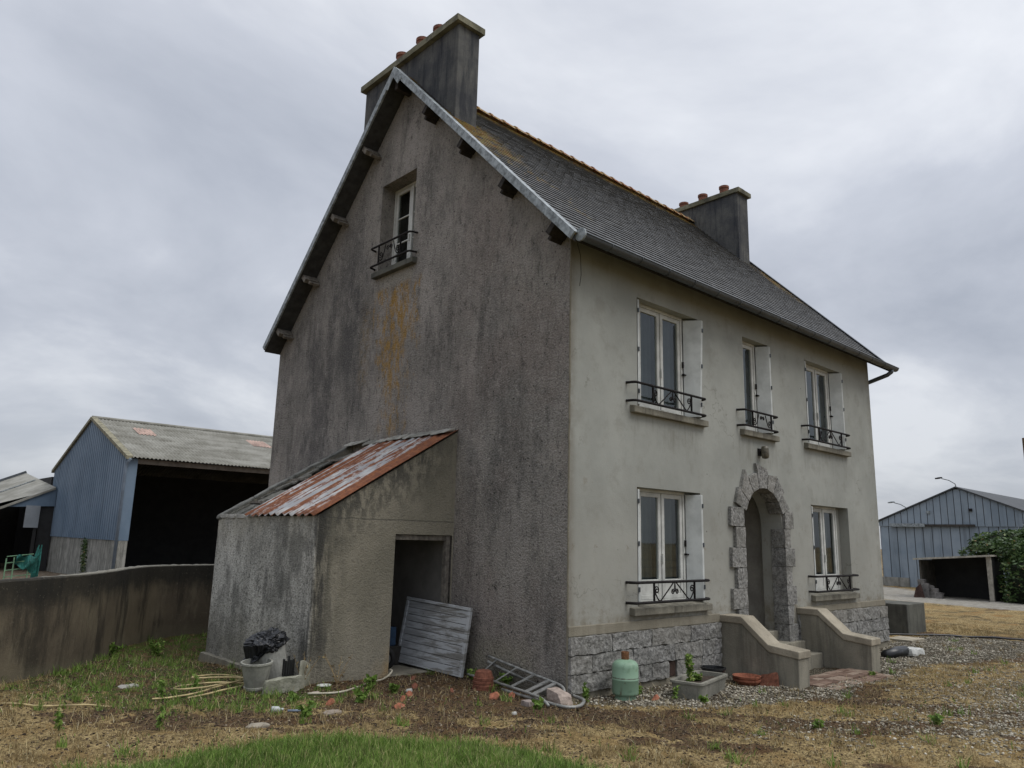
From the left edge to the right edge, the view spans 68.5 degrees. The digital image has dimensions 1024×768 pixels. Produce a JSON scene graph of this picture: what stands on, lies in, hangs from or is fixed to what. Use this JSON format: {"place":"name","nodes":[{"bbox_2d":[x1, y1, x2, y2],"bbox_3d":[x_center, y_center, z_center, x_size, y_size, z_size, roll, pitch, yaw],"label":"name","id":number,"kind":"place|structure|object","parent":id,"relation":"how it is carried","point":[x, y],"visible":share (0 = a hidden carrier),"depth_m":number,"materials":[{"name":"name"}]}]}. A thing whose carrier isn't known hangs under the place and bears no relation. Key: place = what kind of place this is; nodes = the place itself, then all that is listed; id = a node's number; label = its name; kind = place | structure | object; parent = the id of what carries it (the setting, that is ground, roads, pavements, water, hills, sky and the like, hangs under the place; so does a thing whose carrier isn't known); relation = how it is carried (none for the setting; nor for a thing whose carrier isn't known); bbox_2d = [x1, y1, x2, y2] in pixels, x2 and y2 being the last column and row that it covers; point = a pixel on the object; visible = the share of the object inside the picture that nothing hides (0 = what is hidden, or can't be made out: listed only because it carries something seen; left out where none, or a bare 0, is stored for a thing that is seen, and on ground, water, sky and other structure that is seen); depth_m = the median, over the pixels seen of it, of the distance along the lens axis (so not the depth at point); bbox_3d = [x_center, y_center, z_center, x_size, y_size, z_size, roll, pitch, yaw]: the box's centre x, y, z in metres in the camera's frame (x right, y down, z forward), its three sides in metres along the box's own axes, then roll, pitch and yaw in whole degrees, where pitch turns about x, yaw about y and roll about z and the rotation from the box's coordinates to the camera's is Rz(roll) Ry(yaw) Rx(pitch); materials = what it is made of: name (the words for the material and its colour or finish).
{"place":"outdoors","nodes":[
{"label":"outdoors","id":0,"kind":"place"},
{"bbox_2d":[45,415,272,574],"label":"barn","id":1,"kind":"structure","parent":0,"point":[134,493],"depth_m":40.19,"materials":[{"name":"blue metal"}]},
{"bbox_2d":[78,537,88,572],"bbox_3d":[-20.641,8.233,36.291,0.296,1.688,1.468,12,-16,-42],"label":"ivy","id":2,"kind":"object","parent":1,"relation":"attached to","point":[83,556],"visible":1,"depth_m":36.26,"materials":[{"name":"green plant"}]},
{"bbox_2d":[66,726,627,767],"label":"grass","id":3,"kind":"structure","parent":0,"point":[405,742],"depth_m":5.89,"materials":[{"name":"green plant"}]},
{"bbox_2d":[389,645,401,664],"bbox_3d":[-1.741,3.794,10.533,0.290,0.252,0.250,12,-16,-42],"label":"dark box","id":4,"kind":"object","parent":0,"point":[396,649],"visible":0.26,"depth_m":10.49,"materials":[{"name":"black"}]},
{"bbox_2d":[390,626,395,645],"bbox_3d":[-1.718,3.543,10.566,0.150,0.250,0.100,12,-16,-42],"label":"blue can","id":5,"kind":"object","parent":4,"relation":"on","point":[392,636],"visible":0.49,"depth_m":10.54,"materials":[{"name":"metal"}]},
{"bbox_2d":[0,549,1023,767],"bbox_3d":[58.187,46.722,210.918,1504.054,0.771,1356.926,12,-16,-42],"label":"ground","id":6,"kind":"structure","parent":0,"point":[980,610],"depth_m":7.60,"materials":[{"name":"soil"}]},
{"bbox_2d":[3,553,33,578],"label":"field gate","id":7,"kind":"structure","parent":6,"relation":"on","point":[12,569],"depth_m":28.46,"materials":[{"name":"green metal"}]},
{"bbox_2d":[14,545,41,577],"bbox_3d":[-18.485,6.881,28.839,1.070,1.398,0.505,29,-29,-66],"label":"netting","id":8,"kind":"object","parent":7,"relation":"attached to","point":[31,564],"visible":0.98,"depth_m":28.83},
{"bbox_2d":[0,471,56,570],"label":"open shed","id":9,"kind":"structure","parent":6,"relation":"on","point":[27,502],"depth_m":43.17,"materials":[{"name":"metal"}]},
{"bbox_2d":[0,702,111,707],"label":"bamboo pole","id":10,"kind":"object","parent":6,"relation":"on","point":[58,705],"visible":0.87,"depth_m":7.40,"materials":[{"name":"beige wood"}]},
{"bbox_2d":[53,708,64,730],"bbox_3d":[-3.964,2.946,6.599,0.091,0.204,0.123,25,-26,-63],"label":"weed","id":11,"kind":"object","parent":6,"relation":"on","point":[59,715],"visible":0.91,"depth_m":6.59,"materials":[{"name":"green plant"}]},
{"bbox_2d":[0,564,213,684],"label":"yard wall","id":12,"kind":"structure","parent":6,"relation":"on","point":[47,623],"depth_m":9.75,"materials":[{"name":"concrete"}]},
{"bbox_2d":[109,642,122,656],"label":"weed","id":13,"kind":"object","parent":6,"relation":"on","point":[112,649],"visible":0.88,"depth_m":10.43,"materials":[{"name":"green plant"}]},
{"bbox_2d":[118,683,137,688],"bbox_3d":[-4.307,3.398,8.441,0.195,0.061,0.131,12,-16,-42],"label":"stone","id":14,"kind":"object","parent":6,"relation":"on","point":[126,686],"visible":0.55,"depth_m":8.41,"materials":[{"name":"white stone"}]},
{"bbox_2d":[149,640,164,654],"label":"weed","id":15,"kind":"object","parent":6,"relation":"on","point":[158,649],"visible":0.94,"depth_m":10.92,"materials":[{"name":"green plant"}]},
{"bbox_2d":[156,679,165,699],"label":"weed","id":16,"kind":"object","parent":6,"relation":"on","point":[161,686],"visible":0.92,"depth_m":7.92,"materials":[{"name":"green plant"}]},
{"bbox_2d":[155,706,166,730],"bbox_3d":[-3.146,2.994,6.741,0.103,0.210,0.102,12,-16,-42],"label":"weed","id":17,"kind":"object","parent":6,"relation":"on","point":[159,722],"visible":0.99,"depth_m":6.73,"materials":[{"name":"green plant"}]},
{"bbox_2d":[191,673,200,692],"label":"weed","id":18,"kind":"object","parent":6,"relation":"on","point":[196,681],"visible":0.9,"depth_m":8.31,"materials":[{"name":"green plant"}]},
{"bbox_2d":[152,674,243,699],"bbox_3d":[-3.389,3.398,8.492,0.756,0.082,1.356,2,-12,-1],"label":"cane","id":19,"kind":"object","parent":6,"relation":"on","point":[239,681],"visible":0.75,"depth_m":8.44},
{"bbox_2d":[240,659,272,692],"bbox_3d":[-2.885,3.291,8.468,0.356,0.346,0.357,12,-16,-42],"label":"bucket","id":20,"kind":"object","parent":6,"relation":"on","point":[256,675],"visible":0.88,"depth_m":8.36,"materials":[{"name":"grey plastic"}]},
{"bbox_2d":[243,627,289,662],"bbox_3d":[-2.882,3.054,8.793,0.521,0.391,0.524,12,-16,-42],"label":"bin bag","id":21,"kind":"object","parent":20,"relation":"in","point":[257,646],"visible":0.94,"depth_m":8.64,"materials":[{"name":"black plastic"}]},
{"bbox_2d":[246,722,270,728],"bbox_3d":[-2.307,3.116,6.842,0.209,0.061,0.125,12,-16,-42],"label":"stone","id":22,"kind":"object","parent":6,"relation":"on","point":[264,724],"visible":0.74,"depth_m":6.83,"materials":[{"name":"white stone"}]},
{"bbox_2d":[258,645,286,678],"bbox_3d":[-2.857,3.264,8.799,0.490,0.621,0.423,12,-16,-42],"label":"tall bucket","id":23,"kind":"object","parent":6,"relation":"on","point":[278,656],"visible":0.23,"depth_m":8.66,"materials":[{"name":"grey plastic"}]},
{"bbox_2d":[271,706,283,712],"bbox_3d":[-2.318,3.215,7.434,0.118,0.065,0.060,7,-13,-24],"label":"plastic bottle","id":24,"kind":"object","parent":6,"relation":"on","point":[275,708],"visible":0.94,"depth_m":7.41,"materials":[{"name":"white plastic"}]},
{"bbox_2d":[262,660,310,694],"bbox_3d":[-2.513,3.320,8.520,0.220,0.356,0.690,-6,-14,34],"label":"stone trough","id":25,"kind":"object","parent":6,"relation":"on","point":[299,681],"visible":0.88,"depth_m":8.44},
{"bbox_2d":[282,656,294,676],"bbox_3d":[-2.562,3.256,8.616,0.135,0.270,0.030,12,-16,-42],"label":"slatted crate","id":26,"kind":"object","parent":25,"relation":"in","point":[288,666],"visible":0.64,"depth_m":8.61,"materials":[{"name":"black plastic"}]},
{"bbox_2d":[286,691,298,703],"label":"weed","id":27,"kind":"object","parent":6,"relation":"on","point":[295,696],"visible":0.77,"depth_m":7.84,"materials":[{"name":"green plant"}]},
{"bbox_2d":[287,709,300,711],"bbox_3d":[-2.141,3.241,7.461,0.166,0.029,0.024,5,-12,-17],"label":"grey tube","id":28,"kind":"object","parent":6,"relation":"on","point":[293,710],"visible":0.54,"depth_m":7.45,"materials":[{"name":"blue plastic"}]},
{"bbox_2d":[293,653,319,678],"bbox_3d":[-2.371,3.318,8.716,0.250,0.408,0.370,0,-12,6],"label":"weed","id":29,"kind":"object","parent":6,"relation":"on","point":[306,664],"visible":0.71,"depth_m":8.65,"materials":[{"name":"plant"}]},
{"bbox_2d":[297,700,316,717],"bbox_3d":[-2.006,3.181,7.328,0.207,0.185,0.147,12,-16,-42],"label":"weed","id":30,"kind":"object","parent":6,"relation":"on","point":[305,710],"visible":0.98,"depth_m":7.32,"materials":[{"name":"green plant"}]},
{"bbox_2d":[317,683,330,687],"bbox_3d":[-2.182,3.501,8.716,0.170,0.030,0.170,12,-16,-42],"label":"saucer","id":31,"kind":"object","parent":6,"relation":"on","point":[321,685],"visible":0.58,"depth_m":8.75,"materials":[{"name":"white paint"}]},
{"bbox_2d":[198,428,458,683],"bbox_3d":[-2.713,2.487,10.971,2.294,3.748,3.271,12,-16,-42],"label":"lean to shed","id":32,"kind":"object","parent":6,"relation":"on","point":[344,553],"visible":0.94,"depth_m":10.04,"materials":[{"name":"paint"}]},
{"bbox_2d":[388,648,395,668],"bbox_3d":[-1.706,3.681,10.093,0.299,0.298,0.070,0,-12,7],"label":"wheel","id":33,"kind":"object","parent":32,"relation":"on","point":[392,657],"visible":0.31,"depth_m":10.06,"materials":[{"name":"rubber"}]},
{"bbox_2d":[324,698,334,705],"bbox_3d":[-1.932,3.362,7.949,0.097,0.073,0.076,12,-16,-42],"label":"terracotta shard","id":34,"kind":"object","parent":6,"relation":"on","point":[330,701],"visible":1,"depth_m":7.94,"materials":[{"name":"orange ceramic"}]},
{"bbox_2d":[322,709,340,715],"bbox_3d":[-1.802,3.288,7.520,0.189,0.060,0.110,12,-16,-42],"label":"stone","id":35,"kind":"object","parent":6,"relation":"on","point":[330,712],"visible":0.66,"depth_m":7.49,"materials":[{"name":"white stone"}]},
{"bbox_2d":[323,654,352,684],"bbox_3d":[-2.063,3.387,8.899,0.352,0.350,0.305,12,-16,-42],"label":"weed","id":36,"kind":"object","parent":6,"relation":"on","point":[337,680],"visible":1,"depth_m":8.89,"materials":[{"name":"plant"}]},
{"bbox_2d":[308,669,392,694],"bbox_3d":[-1.797,3.523,8.875,0.240,0.086,1.554,-4,-13,26],"label":"plastic pipe","id":37,"kind":"object","parent":6,"relation":"on","point":[336,692],"visible":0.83,"depth_m":8.42,"materials":[{"name":"white plastic"}]},
{"bbox_2d":[352,684,371,702],"bbox_3d":[-1.622,3.328,8.058,0.201,0.210,0.175,12,-16,-42],"label":"weed","id":38,"kind":"object","parent":6,"relation":"on","point":[361,697],"visible":0.98,"depth_m":8.04,"materials":[{"name":"green plant"}]},
{"bbox_2d":[363,674,376,686],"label":"weed","id":39,"kind":"object","parent":6,"relation":"on","point":[370,680],"visible":0.8,"depth_m":8.80,"materials":[{"name":"green plant"}]},
{"bbox_2d":[387,683,399,692],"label":"weed","id":40,"kind":"object","parent":6,"relation":"on","point":[394,688],"visible":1,"depth_m":8.60,"materials":[{"name":"green plant"}]},
{"bbox_2d":[394,702,404,708],"bbox_3d":[-1.173,3.364,7.845,0.116,0.073,0.082,3,-12,-7],"label":"terracotta shard","id":41,"kind":"object","parent":6,"relation":"on","point":[398,704],"visible":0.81,"depth_m":7.84,"materials":[{"name":"orange ceramic"}]},
{"bbox_2d":[398,596,472,677],"bbox_3d":[-1.068,3.416,10.232,1.353,0.920,0.206,-9,-16,43],"label":"plank panel","id":42,"kind":"object","parent":6,"relation":"on","point":[461,650],"visible":1,"depth_m":10.18,"materials":[{"name":"grey wood"}]},
{"bbox_2d":[467,668,476,678],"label":"weed","id":43,"kind":"object","parent":6,"relation":"on","point":[470,670],"visible":0.53,"depth_m":9.60,"materials":[{"name":"green plant"}]},
{"bbox_2d":[472,669,493,691],"bbox_3d":[-0.344,3.564,9.058,0.270,0.240,0.268,12,-16,-42],"label":"pot stack","id":44,"kind":"object","parent":6,"relation":"on","point":[482,678],"visible":0.94,"depth_m":8.97,"materials":[{"name":"ceramic"}]},
{"bbox_2d":[489,692,499,699],"bbox_3d":[-0.197,3.540,8.550,0.126,0.073,0.113,2,-12,-1],"label":"terracotta shard","id":45,"kind":"object","parent":6,"relation":"on","point":[494,695],"visible":1,"depth_m":8.52,"materials":[{"name":"orange ceramic"}]},
{"bbox_2d":[499,672,512,684],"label":"weed","id":46,"kind":"object","parent":6,"relation":"on","point":[506,680],"visible":0.74,"depth_m":9.23,"materials":[{"name":"green plant"}]},
{"bbox_2d":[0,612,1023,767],"bbox_3d":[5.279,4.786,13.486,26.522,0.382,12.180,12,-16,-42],"label":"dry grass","id":47,"kind":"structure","parent":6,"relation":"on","point":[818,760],"depth_m":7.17,"materials":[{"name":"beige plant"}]},
{"bbox_2d":[0,651,1023,767],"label":"straw litter","id":48,"kind":"object","parent":6,"relation":"on","point":[735,684],"visible":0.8,"depth_m":7.74,"materials":[{"name":"beige plant"}]},
{"bbox_2d":[1,628,1023,767],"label":"green tufts","id":49,"kind":"object","parent":6,"relation":"on","point":[375,697],"visible":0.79,"depth_m":8.02,"materials":[{"name":"green plant"}]},
{"bbox_2d":[467,655,585,708],"bbox_3d":[0.124,3.515,8.960,0.552,0.342,1.936,12,-16,-42],"label":"step ladder","id":50,"kind":"object","parent":6,"relation":"on","point":[552,684],"visible":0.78,"depth_m":8.80,"materials":[{"name":"metal"}]},
{"bbox_2d":[521,699,533,706],"bbox_3d":[0.190,3.546,8.342,0.129,0.081,0.145,12,-16,-42],"label":"brick piece","id":51,"kind":"object","parent":6,"relation":"on","point":[526,702],"visible":0.72,"depth_m":8.29,"materials":[{"name":"grey stone"}]},
{"bbox_2d":[531,696,543,709],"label":"weed","id":52,"kind":"object","parent":6,"relation":"on","point":[540,703],"visible":0.98,"depth_m":8.17,"materials":[{"name":"green plant"}]},
{"bbox_2d":[546,688,572,705],"bbox_3d":[0.528,3.549,8.530,0.184,0.146,0.326,9,-14,-34],"label":"stone chunk","id":53,"kind":"object","parent":6,"relation":"on","point":[558,696],"visible":0.92,"depth_m":8.46,"materials":[{"name":"beige stone"}]},
{"bbox_2d":[263,13,898,700],"bbox_3d":[1.724,-0.203,15.320,9.995,11.063,9.473,12,-16,-42],"label":"farmhouse","id":54,"kind":"object","parent":6,"relation":"on","point":[653,413],"visible":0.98,"depth_m":11.55,"materials":[{"name":"grey concrete"}]},
{"bbox_2d":[370,181,417,279],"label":"window","id":55,"kind":"structure","parent":54,"relation":"in","point":[408,193],"depth_m":13.32,"materials":[{"name":"white paint"}]},
{"bbox_2d":[626,299,708,426],"bbox_3d":[2.179,-0.295,10.967,1.885,1.672,0.460,12,-16,-42],"label":"window","id":56,"kind":"structure","parent":54,"relation":"in","point":[669,347],"depth_m":11.25,"materials":[{"name":"white paint"}]},
{"bbox_2d":[626,488,712,615],"bbox_3d":[2.092,2.301,10.415,1.885,1.653,0.460,12,-16,-42],"label":"window","id":57,"kind":"structure","parent":54,"relation":"in","point":[670,535],"depth_m":10.65,"materials":[{"name":"white paint"}]},
{"bbox_2d":[736,341,779,441],"bbox_3d":[3.997,0.089,12.620,1.238,1.672,0.460,12,-16,-42],"label":"window","id":58,"kind":"structure","parent":54,"relation":"in","point":[759,416],"depth_m":12.85,"materials":[{"name":"white paint"}]},
{"bbox_2d":[801,361,851,456],"bbox_3d":[5.827,0.476,14.285,1.877,1.672,0.460,12,-16,-42],"label":"window","id":59,"kind":"structure","parent":54,"relation":"in","point":[825,424],"depth_m":14.63,"materials":[{"name":"white paint"}]},
{"bbox_2d":[808,506,859,601],"bbox_3d":[5.742,3.072,13.735,1.892,1.653,0.460,12,-16,-42],"label":"window","id":60,"kind":"structure","parent":54,"relation":"in","point":[828,576],"depth_m":13.93,"materials":[{"name":"white paint"}]},
{"bbox_2d":[582,682,589,703],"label":"weed","id":61,"kind":"object","parent":6,"relation":"on","point":[585,695],"visible":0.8,"depth_m":8.55,"materials":[{"name":"green plant"}]},
{"bbox_2d":[612,651,638,700],"bbox_3d":[1.344,3.469,8.924,0.315,0.565,0.315,12,-16,-42],"label":"gas bottle","id":62,"kind":"object","parent":6,"relation":"on","point":[625,677],"visible":0.97,"depth_m":8.80,"materials":[{"name":"green metal"}]},
{"bbox_2d":[638,685,643,694],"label":"weed","id":63,"kind":"object","parent":6,"relation":"on","point":[640,689],"visible":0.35,"depth_m":9.15,"materials":[{"name":"green plant"}]},
{"bbox_2d":[652,694,659,700],"bbox_3d":[1.700,3.717,8.905,0.118,0.073,0.067,12,-16,-42],"label":"terracotta shard","id":64,"kind":"object","parent":6,"relation":"on","point":[656,697],"visible":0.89,"depth_m":8.89,"materials":[{"name":"orange ceramic"}]},
{"bbox_2d":[672,685,679,699],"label":"weed","id":65,"kind":"object","parent":6,"relation":"on","point":[675,693],"visible":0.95,"depth_m":9.00,"materials":[{"name":"green plant"}]},
{"bbox_2d":[670,670,727,700],"bbox_3d":[2.349,3.789,9.408,0.436,0.245,0.956,-6,-14,34],"label":"planter trough","id":66,"kind":"object","parent":6,"relation":"on","point":[711,683],"visible":0.86,"depth_m":9.16,"materials":[{"name":"concrete"}]},
{"bbox_2d":[684,653,694,681],"bbox_3d":[2.207,3.522,9.313,0.137,0.361,0.140,12,-16,-42],"label":"weed","id":67,"kind":"object","parent":66,"relation":"on","point":[689,664],"visible":0.97,"depth_m":9.30,"materials":[{"name":"green plant"}]},
{"bbox_2d":[693,672,702,680],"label":"weed","id":68,"kind":"object","parent":66,"relation":"in","point":[697,676],"visible":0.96,"depth_m":9.41,"materials":[{"name":"green plant"}]},
{"bbox_2d":[698,694,708,703],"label":"weed","id":69,"kind":"object","parent":6,"relation":"on","point":[702,698],"visible":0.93,"depth_m":8.83,"materials":[{"name":"green plant"}]},
{"bbox_2d":[700,665,725,672],"bbox_3d":[2.738,3.970,10.223,0.340,0.235,0.340,12,-16,-42],"label":"black pot","id":70,"kind":"object","parent":6,"relation":"on","point":[717,668],"visible":0.44,"depth_m":10.22,"materials":[{"name":"plastic"}]},
{"bbox_2d":[732,673,760,685],"bbox_3d":[3.205,4.037,10.265,0.380,0.115,0.377,12,-16,-42],"label":"saucer stack","id":71,"kind":"object","parent":6,"relation":"on","point":[748,679],"visible":0.99,"depth_m":10.15,"materials":[{"name":"ceramic"}]},
{"bbox_2d":[758,672,779,686],"bbox_3d":[3.456,4.005,10.197,0.154,0.216,0.343,12,-16,-42],"label":"broken pot","id":72,"kind":"object","parent":6,"relation":"on","point":[771,679],"visible":0.65,"depth_m":10.16,"materials":[{"name":"ceramic"}]},
{"bbox_2d":[531,635,1023,762],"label":"gravel","id":73,"kind":"structure","parent":6,"relation":"on","point":[820,689],"depth_m":9.41,"materials":[{"name":"grey gravel"}]},
{"bbox_2d":[811,718,824,728],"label":"weed","id":74,"kind":"object","parent":6,"relation":"on","point":[816,724],"visible":0.85,"depth_m":7.74,"materials":[{"name":"green plant"}]},
{"bbox_2d":[810,668,892,689],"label":"brick paving","id":75,"kind":"structure","parent":6,"relation":"on","point":[825,679],"depth_m":10.88,"materials":[{"name":"beige brick"}]},
{"bbox_2d":[881,646,908,658],"bbox_3d":[6.850,4.807,13.450,0.712,0.196,0.200,9,-14,-34],"label":"rubber hose end","id":76,"kind":"object","parent":6,"relation":"on","point":[897,651],"visible":0.89,"depth_m":13.34,"materials":[{"name":"black rubber"}]},
{"bbox_2d":[885,600,925,633],"bbox_3d":[8.967,5.591,17.785,1.100,0.860,1.150,12,-16,-42],"label":"concrete tank","id":77,"kind":"object","parent":6,"relation":"on","point":[906,617],"visible":0.28,"depth_m":17.25,"materials":[{"name":"grey concrete"}]},
{"bbox_2d":[890,636,923,642],"bbox_3d":[8.349,5.431,15.944,0.700,0.085,0.500,12,-16,-42],"label":"paving slab","id":78,"kind":"object","parent":6,"relation":"on","point":[908,639],"depth_m":15.83,"materials":[{"name":"concrete"}]},
{"bbox_2d":[907,647,923,655],"bbox_3d":[7.309,4.907,13.778,0.578,0.149,0.264,12,-16,-42],"label":"plastic bag","id":79,"kind":"object","parent":6,"relation":"on","point":[915,651],"visible":0.65,"depth_m":13.69,"materials":[{"name":"white plastic"}]},
{"bbox_2d":[914,584,924,597],"bbox_3d":[17.040,8.674,31.479,0.060,0.610,0.450,12,-16,-42],"label":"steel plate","id":80,"kind":"object","parent":6,"relation":"on","point":[919,592],"visible":0.79,"depth_m":31.45,"materials":[{"name":"brown metal"}]},
{"bbox_2d":[917,579,943,598],"bbox_3d":[17.549,8.640,31.539,0.371,0.853,0.979,11,-15,-38],"label":"scrap pile","id":81,"kind":"object","parent":6,"relation":"on","point":[929,591],"visible":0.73,"depth_m":31.47,"materials":[{"name":"grey metal"}]},
{"bbox_2d":[928,713,944,724],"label":"weed","id":82,"kind":"object","parent":6,"relation":"on","point":[937,718],"visible":1,"depth_m":8.08,"materials":[{"name":"green plant"}]},
{"bbox_2d":[878,486,1023,590],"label":"hangar","id":83,"kind":"structure","parent":6,"relation":"on","point":[949,522],"depth_m":40.63,"materials":[{"name":"metal"}]},
{"bbox_2d":[889,633,1023,640],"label":"black hose","id":84,"kind":"object","parent":6,"relation":"on","point":[956,636],"visible":0.89,"depth_m":16.86,"materials":[{"name":"plastic"}]},
{"bbox_2d":[913,555,1004,601],"bbox_3d":[18.847,8.167,31.595,2.100,2.040,2.920,12,-16,-42],"label":"concrete shelter","id":85,"kind":"object","parent":6,"relation":"on","point":[974,576],"visible":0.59,"depth_m":32.12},
{"bbox_2d":[957,525,1023,603],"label":"hedge","id":86,"kind":"object","parent":6,"relation":"on","point":[1005,546],"visible":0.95,"depth_m":30.44,"materials":[{"name":"green plant"}]},
{"bbox_2d":[0,0,1023,548],"label":"sky","id":87,"kind":"structure","parent":0,"point":[170,170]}
]}

